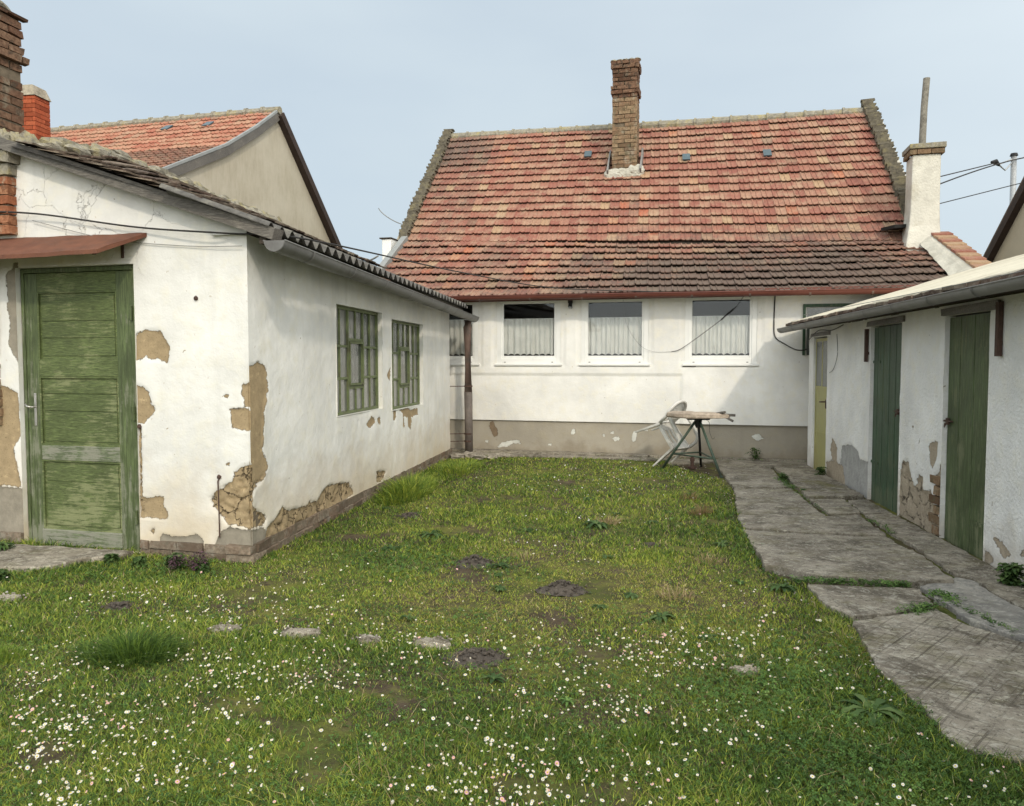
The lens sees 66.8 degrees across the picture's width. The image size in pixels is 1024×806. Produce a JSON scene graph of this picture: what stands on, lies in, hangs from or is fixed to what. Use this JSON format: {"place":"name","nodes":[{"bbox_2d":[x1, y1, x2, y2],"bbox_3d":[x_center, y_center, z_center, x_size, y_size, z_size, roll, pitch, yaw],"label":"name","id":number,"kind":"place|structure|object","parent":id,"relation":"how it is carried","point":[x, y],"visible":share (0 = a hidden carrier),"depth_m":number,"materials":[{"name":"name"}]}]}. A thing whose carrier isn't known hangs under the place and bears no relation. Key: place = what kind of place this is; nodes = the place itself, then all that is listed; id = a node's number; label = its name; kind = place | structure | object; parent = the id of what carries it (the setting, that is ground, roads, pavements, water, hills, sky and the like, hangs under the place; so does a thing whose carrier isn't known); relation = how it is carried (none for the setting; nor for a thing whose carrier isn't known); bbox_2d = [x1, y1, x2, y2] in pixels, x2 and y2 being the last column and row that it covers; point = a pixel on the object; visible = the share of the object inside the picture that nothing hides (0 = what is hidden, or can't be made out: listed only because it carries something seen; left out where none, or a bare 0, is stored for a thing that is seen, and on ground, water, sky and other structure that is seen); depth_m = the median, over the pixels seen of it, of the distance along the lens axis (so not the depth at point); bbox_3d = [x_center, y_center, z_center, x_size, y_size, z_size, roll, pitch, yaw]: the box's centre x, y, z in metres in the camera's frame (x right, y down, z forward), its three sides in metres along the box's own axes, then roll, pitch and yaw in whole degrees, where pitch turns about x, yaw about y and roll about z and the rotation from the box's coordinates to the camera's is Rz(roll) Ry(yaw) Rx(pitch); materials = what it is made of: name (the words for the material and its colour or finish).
{"place":"outdoors","nodes":[
{"label":"outdoors","id":0,"kind":"place"},
{"bbox_2d":[0,454,1023,805],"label":"ground","id":1,"kind":"structure","parent":0,"point":[596,653],"depth_m":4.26,"materials":[{"name":"plant"}]},
{"bbox_2d":[0,568,11,581],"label":"weed","id":2,"kind":"object","parent":1,"relation":"on","point":[4,573],"visible":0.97,"depth_m":5.31,"materials":[{"name":"green plant"}]},
{"bbox_2d":[0,592,28,600],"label":"stepping stone","id":3,"kind":"object","parent":1,"relation":"on","point":[11,596],"visible":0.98,"depth_m":4.91,"materials":[{"name":"beige stone"}]},
{"bbox_2d":[0,642,29,662],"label":"grass tuft","id":4,"kind":"object","parent":1,"relation":"on","point":[5,648],"visible":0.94,"depth_m":3.95,"materials":[{"name":"green plant"}]},
{"bbox_2d":[0,544,132,571],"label":"doorstep","id":5,"kind":"object","parent":1,"relation":"on","point":[24,557],"visible":0.66,"depth_m":5.89,"materials":[{"name":"concrete"}]},
{"bbox_2d":[0,540,15,550],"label":"weed","id":6,"kind":"object","parent":5,"relation":"on","point":[4,545],"depth_m":6.07,"materials":[{"name":"green plant"}]},
{"bbox_2d":[102,553,120,564],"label":"weed","id":7,"kind":"object","parent":1,"relation":"on","point":[111,558],"visible":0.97,"depth_m":5.78,"materials":[{"name":"green plant"}]},
{"bbox_2d":[99,601,143,610],"bbox_3d":[-2.402,1.242,4.771,0.283,0.047,0.239,-1,3,-20],"label":"molehill","id":8,"kind":"object","parent":1,"relation":"on","point":[116,605],"visible":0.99,"depth_m":4.75,"materials":[{"name":"soil"}]},
{"bbox_2d":[51,615,202,668],"bbox_3d":[-1.969,1.210,3.953,0.749,0.188,0.645,0,3,7],"label":"grass tuft","id":9,"kind":"object","parent":1,"relation":"on","point":[136,645],"visible":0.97,"depth_m":3.94,"materials":[{"name":"green plant"}]},
{"bbox_2d":[130,556,146,567],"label":"weed","id":10,"kind":"object","parent":1,"relation":"on","point":[138,560],"visible":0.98,"depth_m":5.69,"materials":[{"name":"green plant"}]},
{"bbox_2d":[163,552,184,569],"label":"nettle clump","id":11,"kind":"object","parent":1,"relation":"on","point":[169,556],"visible":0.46,"depth_m":5.62,"materials":[{"name":"green plant"}]},
{"bbox_2d":[168,549,207,570],"bbox_3d":[-2.314,1.120,5.549,0.296,0.137,0.159,0,3,7],"label":"dead nettle","id":12,"kind":"object","parent":1,"relation":"on","point":[192,562],"visible":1,"depth_m":5.53,"materials":[{"name":"purple plant"}]},
{"bbox_2d":[50,106,341,247],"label":"neighbour house","id":13,"kind":"structure","parent":1,"relation":"on","point":[250,157],"depth_m":16.02,"materials":[{"name":"paint"}]},
{"bbox_2d":[21,84,50,139],"bbox_3d":[-8.034,-2.251,13.215,0.330,6.100,0.390,0,3,7],"label":"brick chimney","id":14,"kind":"object","parent":13,"relation":"on","point":[36,100],"visible":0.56,"depth_m":12.93,"materials":[{"name":"orange brick"}]},
{"bbox_2d":[191,562,210,573],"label":"weed","id":15,"kind":"object","parent":1,"relation":"on","point":[203,567],"visible":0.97,"depth_m":5.52,"materials":[{"name":"green plant"}]},
{"bbox_2d":[207,621,242,633],"bbox_3d":[-1.610,1.268,4.356,0.188,0.047,0.145,-1,3,-17],"label":"stepping stone","id":16,"kind":"object","parent":1,"relation":"on","point":[218,627],"visible":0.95,"depth_m":4.33,"materials":[{"name":"stone"}]},
{"bbox_2d":[206,717,269,739],"bbox_3d":[-1.112,1.323,3.166,0.271,0.046,0.196,0,3,7],"label":"grass tuft","id":17,"kind":"object","parent":1,"relation":"on","point":[235,731],"visible":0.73,"depth_m":3.16,"materials":[{"name":"green plant"}]},
{"bbox_2d":[0,0,479,562],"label":"shed","id":18,"kind":"structure","parent":1,"relation":"on","point":[270,386],"depth_m":6.20,"materials":[{"name":"paint"}]},
{"bbox_2d":[24,270,138,550],"bbox_3d":[-3.452,0.066,6.200,1.050,2.208,0.127,1,3,15],"label":"door","id":19,"kind":"structure","parent":18,"relation":"in","point":[80,344],"depth_m":6.23,"materials":[{"name":"green paint"}]},
{"bbox_2d":[32,220,231,246],"bbox_3d":[-2.891,-1.300,5.935,1.881,0.275,0.017,1,3,15],"label":"power cable","id":20,"kind":"object","parent":18,"relation":"attached to","point":[140,242],"visible":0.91,"depth_m":5.89,"materials":[{"name":"grey rubber"}]},
{"bbox_2d":[0,211,660,291],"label":"power cable","id":21,"kind":"object","parent":18,"relation":"attached to","point":[291,237],"visible":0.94,"depth_m":6.12,"materials":[{"name":"black rubber"}]},
{"bbox_2d":[336,305,378,415],"bbox_3d":[-1.657,-0.447,8.222,0.054,1.087,1.407,0,3,8],"label":"window","id":22,"kind":"structure","parent":18,"relation":"in","point":[357,330],"depth_m":8.26,"materials":[{"name":"green metal"}]},
{"bbox_2d":[392,320,419,409],"bbox_3d":[-1.395,-0.491,9.992,0.054,1.087,1.427,0,3,8],"label":"window","id":23,"kind":"structure","parent":18,"relation":"in","point":[405,336],"depth_m":10.09,"materials":[{"name":"green metal"}]},
{"bbox_2d":[259,625,320,638],"bbox_3d":[-1.212,1.271,4.305,0.352,0.047,0.145,0,3,7],"label":"stepping stone","id":24,"kind":"object","parent":1,"relation":"on","point":[300,631],"visible":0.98,"depth_m":4.27,"materials":[{"name":"stone"}]},
{"bbox_2d":[221,774,375,805],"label":"grass tuft","id":25,"kind":"object","parent":1,"relation":"on","point":[282,793],"visible":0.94,"depth_m":2.67,"materials":[{"name":"green plant"}]},
{"bbox_2d":[335,773,351,782],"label":"weed rosette","id":26,"kind":"object","parent":1,"relation":"on","point":[343,778],"visible":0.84,"depth_m":2.79,"materials":[{"name":"green plant"}]},
{"bbox_2d":[344,634,381,644],"bbox_3d":[-0.803,1.277,4.186,0.213,0.047,0.086,0,3,7],"label":"stepping stone","id":27,"kind":"object","parent":1,"relation":"on","point":[369,637],"visible":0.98,"depth_m":4.16,"materials":[{"name":"stone"}]},
{"bbox_2d":[379,544,401,552],"bbox_3d":[-0.970,1.166,6.232,0.223,0.036,0.238,0,3,7],"label":"weed rosette","id":28,"kind":"object","parent":1,"relation":"on","point":[388,548],"visible":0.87,"depth_m":6.21,"materials":[{"name":"green plant"}]},
{"bbox_2d":[366,468,442,505],"bbox_3d":[-1.195,0.918,8.888,0.909,0.264,1.921,0,3,7],"label":"grass tuft","id":29,"kind":"object","parent":1,"relation":"on","point":[402,490],"visible":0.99,"depth_m":8.70,"materials":[{"name":"green plant"}]},
{"bbox_2d":[399,614,414,619],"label":"weed rosette","id":30,"kind":"object","parent":1,"relation":"on","point":[408,617],"visible":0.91,"depth_m":4.54,"materials":[{"name":"green plant"}]},
{"bbox_2d":[394,512,427,518],"bbox_3d":[-1.009,1.091,7.624,0.325,0.047,0.249,3,4,41],"label":"molehill","id":31,"kind":"object","parent":1,"relation":"on","point":[407,515],"visible":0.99,"depth_m":7.57,"materials":[{"name":"soil"}]},
{"bbox_2d":[417,530,443,537],"bbox_3d":[-0.700,1.136,6.706,0.274,0.047,0.272,-1,3,-20],"label":"weed rosette","id":32,"kind":"object","parent":1,"relation":"on","point":[434,533],"visible":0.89,"depth_m":6.69,"materials":[{"name":"green plant"}]},
{"bbox_2d":[405,635,465,649],"bbox_3d":[-0.405,1.280,4.139,0.329,0.047,0.140,0,3,7],"label":"stepping stone","id":33,"kind":"object","parent":1,"relation":"on","point":[438,639],"visible":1,"depth_m":4.12,"materials":[{"name":"stone"}]},
{"bbox_2d":[429,457,483,479],"bbox_3d":[-0.792,0.858,10.872,0.886,0.171,2.217,0,3,7],"label":"grass tuft","id":34,"kind":"object","parent":1,"relation":"on","point":[469,467],"visible":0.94,"depth_m":10.71,"materials":[{"name":"green plant"}]},
{"bbox_2d":[450,453,464,458],"bbox_3d":[-0.853,0.839,12.220,0.236,0.113,0.232,-1,3,-16],"label":"rubble stone","id":35,"kind":"object","parent":1,"relation":"on","point":[456,455],"visible":0.8,"depth_m":12.16,"materials":[{"name":"beige stone"}]},
{"bbox_2d":[463,451,474,457],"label":"rubble stone","id":36,"kind":"object","parent":1,"relation":"on","point":[468,454],"visible":0.52,"depth_m":12.20,"materials":[{"name":"beige stone"}]},
{"bbox_2d":[439,644,512,670],"bbox_3d":[-0.195,1.277,3.976,0.460,0.059,0.353,0,3,7],"label":"molehill","id":37,"kind":"object","parent":1,"relation":"on","point":[480,656],"visible":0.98,"depth_m":3.91,"materials":[{"name":"soil"}]},
{"bbox_2d":[444,554,507,570],"bbox_3d":[-0.260,1.167,5.780,0.475,0.083,0.295,1,3,18],"label":"molehill","id":38,"kind":"object","parent":1,"relation":"on","point":[472,560],"visible":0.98,"depth_m":5.74,"materials":[{"name":"soil"}]},
{"bbox_2d":[471,454,485,459],"bbox_3d":[-0.521,0.848,12.030,0.247,0.103,0.188,0,3,7],"label":"rubble stone","id":39,"kind":"object","parent":1,"relation":"on","point":[482,457],"visible":0.64,"depth_m":11.98,"materials":[{"name":"beige stone"}]},
{"bbox_2d":[486,454,497,458],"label":"rubble stone","id":40,"kind":"object","parent":1,"relation":"on","point":[493,456],"visible":0.82,"depth_m":12.06,"materials":[{"name":"beige stone"}]},
{"bbox_2d":[480,672,505,683],"bbox_3d":[-0.074,1.298,3.672,0.109,0.025,0.124,-3,4,-43],"label":"weed rosette","id":41,"kind":"object","parent":1,"relation":"on","point":[493,676],"visible":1,"depth_m":3.67,"materials":[{"name":"green plant"}]},
{"bbox_2d":[493,584,507,591],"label":"weed rosette","id":42,"kind":"object","parent":1,"relation":"on","point":[500,587],"visible":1,"depth_m":5.12,"materials":[{"name":"green plant"}]},
{"bbox_2d":[490,562,511,568],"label":"weed rosette","id":43,"kind":"object","parent":1,"relation":"on","point":[501,564],"visible":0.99,"depth_m":5.67,"materials":[{"name":"green plant"}]},
{"bbox_2d":[494,452,510,457],"bbox_3d":[-0.161,0.826,12.332,0.301,0.095,0.135,0,3,7],"label":"rubble stone","id":44,"kind":"object","parent":1,"relation":"on","point":[501,454],"visible":0.8,"depth_m":12.29,"materials":[{"name":"beige stone"}]},
{"bbox_2d":[5,459,1005,805],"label":"daisies","id":45,"kind":"object","parent":1,"relation":"on","point":[137,779],"visible":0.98,"depth_m":3.19,"materials":[{"name":"white plant"}]},
{"bbox_2d":[0,507,1019,805],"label":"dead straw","id":46,"kind":"object","parent":1,"relation":"on","point":[524,683],"visible":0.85,"depth_m":3.55,"materials":[{"name":"beige plant"}]},
{"bbox_2d":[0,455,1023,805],"bbox_3d":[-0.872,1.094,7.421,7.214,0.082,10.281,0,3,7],"label":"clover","id":47,"kind":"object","parent":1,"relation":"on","point":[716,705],"visible":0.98,"depth_m":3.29,"materials":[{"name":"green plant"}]},
{"bbox_2d":[512,550,540,561],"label":"dry stalks","id":48,"kind":"object","parent":1,"relation":"on","point":[527,553],"visible":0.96,"depth_m":5.94,"materials":[{"name":"plant"}]},
{"bbox_2d":[519,528,534,531],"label":"weed rosette","id":49,"kind":"object","parent":1,"relation":"on","point":[528,530],"visible":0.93,"depth_m":6.85,"materials":[{"name":"green plant"}]},
{"bbox_2d":[532,579,590,596],"bbox_3d":[0.331,1.203,5.119,0.387,0.083,0.249,0,3,7],"label":"molehill","id":50,"kind":"object","parent":1,"relation":"on","point":[561,587],"visible":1,"depth_m":5.08,"materials":[{"name":"soil"}]},
{"bbox_2d":[558,696,573,706],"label":"weed rosette","id":51,"kind":"object","parent":1,"relation":"on","point":[567,698],"visible":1,"depth_m":3.42,"materials":[{"name":"green plant"}]},
{"bbox_2d":[583,520,610,528],"bbox_3d":[0.766,1.109,7.105,0.289,0.055,0.279,0,3,7],"label":"weed rosette","id":52,"kind":"object","parent":1,"relation":"on","point":[597,524],"visible":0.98,"depth_m":7.07,"materials":[{"name":"green plant"}]},
{"bbox_2d":[591,604,608,609],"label":"weed rosette","id":53,"kind":"object","parent":1,"relation":"on","point":[600,605],"visible":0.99,"depth_m":4.76,"materials":[{"name":"green plant"}]},
{"bbox_2d":[596,514,625,524],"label":"dry stalks","id":54,"kind":"object","parent":1,"relation":"on","point":[608,521],"visible":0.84,"depth_m":7.24,"materials":[{"name":"plant"}]},
{"bbox_2d":[450,448,806,461],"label":"kerb","id":55,"kind":"structure","parent":1,"relation":"on","point":[572,454],"depth_m":12.27,"materials":[{"name":"concrete"}]},
{"bbox_2d":[744,447,762,458],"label":"wall weed","id":56,"kind":"object","parent":55,"relation":"on","point":[754,449],"depth_m":11.78,"materials":[{"name":"green plant"}]},
{"bbox_2d":[624,591,637,599],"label":"weed rosette","id":57,"kind":"object","parent":1,"relation":"on","point":[629,594],"visible":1,"depth_m":4.96,"materials":[{"name":"green plant"}]},
{"bbox_2d":[604,723,674,752],"bbox_3d":[0.508,1.318,3.077,0.295,0.064,0.225,0,3,7],"label":"grass tuft","id":58,"kind":"object","parent":1,"relation":"on","point":[638,735],"visible":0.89,"depth_m":3.08,"materials":[{"name":"green plant"}]},
{"bbox_2d":[640,542,666,548],"bbox_3d":[1.158,1.161,6.356,0.220,0.040,0.171,0,3,7],"label":"molehill","id":59,"kind":"object","parent":1,"relation":"on","point":[651,544],"visible":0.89,"depth_m":6.35,"materials":[{"name":"soil"}]},
{"bbox_2d":[647,611,675,623],"bbox_3d":[0.878,1.248,4.525,0.173,0.040,0.180,1,3,18],"label":"weed rosette","id":60,"kind":"object","parent":1,"relation":"on","point":[660,616],"visible":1,"depth_m":4.52,"materials":[{"name":"green plant"}]},
{"bbox_2d":[635,400,697,465],"bbox_3d":[2.242,0.426,11.258,0.780,0.963,0.567,3,4,42],"label":"plastic chair","id":61,"kind":"object","parent":1,"relation":"on","point":[670,425],"visible":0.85,"depth_m":11.15,"materials":[{"name":"white plastic"}]},
{"bbox_2d":[649,579,704,601],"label":"dry stalks","id":62,"kind":"object","parent":1,"relation":"on","point":[675,595],"visible":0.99,"depth_m":4.96,"materials":[{"name":"plant"}]},
{"bbox_2d":[378,57,991,458],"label":"house","id":63,"kind":"structure","parent":1,"relation":"on","point":[738,241],"depth_m":12.94,"materials":[{"name":"white"}]},
{"bbox_2d":[378,208,402,224],"bbox_3d":[-2.461,-3.958,16.469,0.020,0.689,2.036,-2,4,-31],"label":"overhead wire","id":64,"kind":"object","parent":63,"relation":"attached to","point":[388,217],"visible":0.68,"depth_m":16.81,"materials":[{"name":"black metal"}]},
{"bbox_2d":[449,302,479,365],"bbox_3d":[-1.066,-1.182,13.119,1.125,1.095,0.182,1,3,15],"label":"window","id":65,"kind":"structure","parent":63,"relation":"in","point":[456,332],"depth_m":13.09,"materials":[{"name":"white plastic"}]},
{"bbox_2d":[495,300,561,365],"bbox_3d":[0.280,-1.163,12.763,1.130,1.095,0.186,1,3,15],"label":"window","id":66,"kind":"structure","parent":63,"relation":"in","point":[532,336],"depth_m":12.80,"materials":[{"name":"white plastic"}]},
{"bbox_2d":[579,299,649,365],"bbox_3d":[1.642,-1.144,12.398,1.130,1.095,0.182,1,3,15],"label":"window","id":67,"kind":"structure","parent":63,"relation":"in","point":[599,335],"depth_m":12.44,"materials":[{"name":"white plastic"}]},
{"bbox_2d":[682,296,758,365],"bbox_3d":[3.217,-1.122,11.979,1.130,1.095,0.182,1,3,15],"label":"window","id":68,"kind":"structure","parent":63,"relation":"in","point":[737,334],"depth_m":12.01,"materials":[{"name":"white plastic"}]},
{"bbox_2d":[802,303,853,354],"bbox_3d":[4.854,-1.087,11.462,1.060,0.760,0.055,1,3,15],"label":"window","id":69,"kind":"structure","parent":63,"relation":"in","point":[809,310],"depth_m":11.54,"materials":[{"name":"green wood"}]},
{"bbox_2d":[676,489,699,500],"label":"dry stalks","id":70,"kind":"object","parent":1,"relation":"on","point":[689,497],"visible":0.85,"depth_m":8.49,"materials":[{"name":"plant"}]},
{"bbox_2d":[661,419,722,477],"bbox_3d":[2.602,0.576,10.558,0.700,0.756,1.056,-1,3,-22],"label":"tripod stand","id":71,"kind":"object","parent":1,"relation":"on","point":[697,423],"visible":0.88,"depth_m":10.67,"materials":[{"name":"black metal"}]},
{"bbox_2d":[666,411,729,418],"bbox_3d":[2.556,0.157,10.666,0.860,0.095,0.447,0,3,7],"label":"worn board","id":72,"kind":"object","parent":71,"relation":"on","point":[692,415],"visible":0.98,"depth_m":10.48,"materials":[{"name":"brown wood"}]},
{"bbox_2d":[716,411,735,421],"bbox_3d":[2.901,0.181,10.526,0.263,0.150,0.176,0,3,7],"label":"wood offcut","id":73,"kind":"object","parent":72,"relation":"on","point":[730,415],"visible":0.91,"depth_m":10.48,"materials":[{"name":"grey wood"}]},
{"bbox_2d":[687,457,696,468],"bbox_3d":[2.534,0.839,10.924,0.130,0.170,0.130,0,3,7],"label":"rusty fitting","id":74,"kind":"object","parent":1,"relation":"on","point":[692,460],"visible":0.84,"depth_m":10.90,"materials":[{"name":"metal"}]},
{"bbox_2d":[681,548,721,564],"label":"dry stalks","id":75,"kind":"object","parent":1,"relation":"on","point":[706,558],"visible":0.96,"depth_m":5.81,"materials":[{"name":"plant"}]},
{"bbox_2d":[684,499,725,516],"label":"dry stalks","id":76,"kind":"object","parent":1,"relation":"on","point":[700,512],"visible":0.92,"depth_m":7.60,"materials":[{"name":"plant"}]},
{"bbox_2d":[695,633,718,642],"bbox_3d":[1.062,1.273,4.223,0.156,0.022,0.133,0,3,7],"label":"weed rosette","id":77,"kind":"object","parent":1,"relation":"on","point":[705,637],"visible":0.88,"depth_m":4.21,"materials":[{"name":"green plant"}]},
{"bbox_2d":[712,540,733,548],"bbox_3d":[1.730,1.151,6.350,0.190,0.040,0.186,-1,3,-19],"label":"weed rosette","id":78,"kind":"object","parent":1,"relation":"on","point":[721,544],"visible":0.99,"depth_m":6.32,"materials":[{"name":"green plant"}]},
{"bbox_2d":[717,656,735,663],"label":"weed rosette","id":79,"kind":"object","parent":1,"relation":"on","point":[726,660],"visible":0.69,"depth_m":3.87,"materials":[{"name":"green plant"}]},
{"bbox_2d":[731,579,746,584],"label":"weed rosette","id":80,"kind":"object","parent":1,"relation":"on","point":[741,581],"visible":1,"depth_m":5.26,"materials":[{"name":"green plant"}]},
{"bbox_2d":[721,663,759,676],"bbox_3d":[1.109,1.300,3.756,0.198,0.047,0.107,0,3,1],"label":"stepping stone","id":81,"kind":"object","parent":1,"relation":"on","point":[745,667],"visible":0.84,"depth_m":3.75,"materials":[{"name":"stone"}]},
{"bbox_2d":[712,648,772,670],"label":"dry stalks","id":82,"kind":"object","parent":1,"relation":"on","point":[739,658],"visible":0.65,"depth_m":3.86,"materials":[{"name":"plant"}]},
{"bbox_2d":[766,583,797,593],"bbox_3d":[1.782,1.215,5.131,0.240,0.042,0.203,0,3,7],"label":"weed rosette","id":83,"kind":"object","parent":1,"relation":"on","point":[786,587],"visible":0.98,"depth_m":5.09,"materials":[{"name":"green plant"}]},
{"bbox_2d":[813,615,871,662],"bbox_3d":[1.821,1.266,4.228,0.353,0.065,0.832,0,3,7],"label":"grass tuft","id":84,"kind":"object","parent":1,"relation":"on","point":[844,637],"visible":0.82,"depth_m":4.24,"materials":[{"name":"green plant"}]},
{"bbox_2d":[835,693,908,727],"bbox_3d":[1.526,1.309,3.300,0.335,0.066,0.331,0,3,7],"label":"dandelion plant","id":85,"kind":"object","parent":1,"relation":"on","point":[888,709],"visible":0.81,"depth_m":3.28,"materials":[{"name":"green plant"}]},
{"bbox_2d":[777,254,1023,581],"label":"shed","id":86,"kind":"structure","parent":1,"relation":"on","point":[916,405],"depth_m":6.74,"materials":[{"name":"paint"}]},
{"bbox_2d":[814,338,827,472],"bbox_3d":[4.194,0.032,10.570,0.106,1.820,0.690,0,3,7],"label":"door","id":87,"kind":"structure","parent":86,"relation":"in","point":[821,344],"depth_m":10.63,"materials":[{"name":"yellow wood"}]},
{"bbox_2d":[871,324,901,512],"bbox_3d":[3.864,0.153,8.040,0.068,1.895,0.870,0,3,8],"label":"door","id":88,"kind":"structure","parent":86,"relation":"in","point":[888,339],"depth_m":8.03,"materials":[{"name":"green wood"}]},
{"bbox_2d":[943,312,990,559],"bbox_3d":[3.620,0.248,6.229,0.068,1.893,0.770,0,3,8],"label":"door","id":89,"kind":"structure","parent":86,"relation":"in","point":[966,422],"depth_m":6.18,"materials":[{"name":"green wood"}]},
{"bbox_2d":[990,153,1017,203],"bbox_3d":[11.625,-2.691,18.505,0.664,6.420,0.178,0,3,-3],"label":"utility pole","id":90,"kind":"object","parent":1,"relation":"on","point":[1013,171],"visible":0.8,"depth_m":18.33,"materials":[{"name":"metal"}]},
{"bbox_2d":[940,163,994,176],"bbox_3d":[10.329,-5.318,17.819,2.434,0.663,0.028,-1,3,-25],"label":"overhead wire","id":91,"kind":"object","parent":90,"relation":"attached to","point":[967,169],"visible":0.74,"depth_m":17.87,"materials":[{"name":"black metal"}]},
{"bbox_2d":[940,183,1019,203],"bbox_3d":[12.407,-5.263,18.108,6.560,1.720,0.024,-1,3,-14],"label":"overhead wire","id":92,"kind":"object","parent":90,"relation":"attached to","point":[978,193],"visible":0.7,"depth_m":17.67,"materials":[{"name":"black metal"}]},
{"bbox_2d":[940,157,1023,183],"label":"overhead wire","id":93,"kind":"object","parent":90,"relation":"attached to","point":[981,169],"visible":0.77,"depth_m":17.92,"materials":[{"name":"black metal"}]},
{"bbox_2d":[1,0,1023,266],"label":"sky","id":94,"kind":"structure","parent":0,"point":[367,91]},
{"bbox_2d":[668,459,1023,766],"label":"path","id":95,"kind":"structure","parent":0,"point":[977,700],"depth_m":5.00,"materials":[{"name":"concrete"}]},
{"bbox_2d":[776,472,788,480],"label":"path weed","id":96,"kind":"object","parent":95,"relation":"on","point":[781,476],"visible":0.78,"depth_m":9.73,"materials":[{"name":"green plant"}]},
{"bbox_2d":[814,466,826,474],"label":"wall weed","id":97,"kind":"object","parent":95,"relation":"on","point":[821,469],"depth_m":10.11,"materials":[{"name":"green plant"}]},
{"bbox_2d":[639,457,1022,631],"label":"weeds","id":98,"kind":"object","parent":95,"relation":"on","point":[919,609],"visible":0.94,"depth_m":5.13,"materials":[{"name":"green plant"}]},
{"bbox_2d":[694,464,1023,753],"bbox_3d":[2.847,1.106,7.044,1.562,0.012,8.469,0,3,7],"label":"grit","id":99,"kind":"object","parent":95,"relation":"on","point":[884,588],"visible":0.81,"depth_m":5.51,"materials":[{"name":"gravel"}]},
{"bbox_2d":[993,562,1023,585],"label":"wall weed","id":100,"kind":"object","parent":95,"relation":"on","point":[1010,574],"depth_m":5.17,"materials":[{"name":"green plant"}]},
{"bbox_2d":[983,177,1023,262],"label":"neighbour house","id":101,"kind":"structure","parent":0,"point":[1007,241],"depth_m":13.71,"materials":[{"name":"paint"}]}
]}

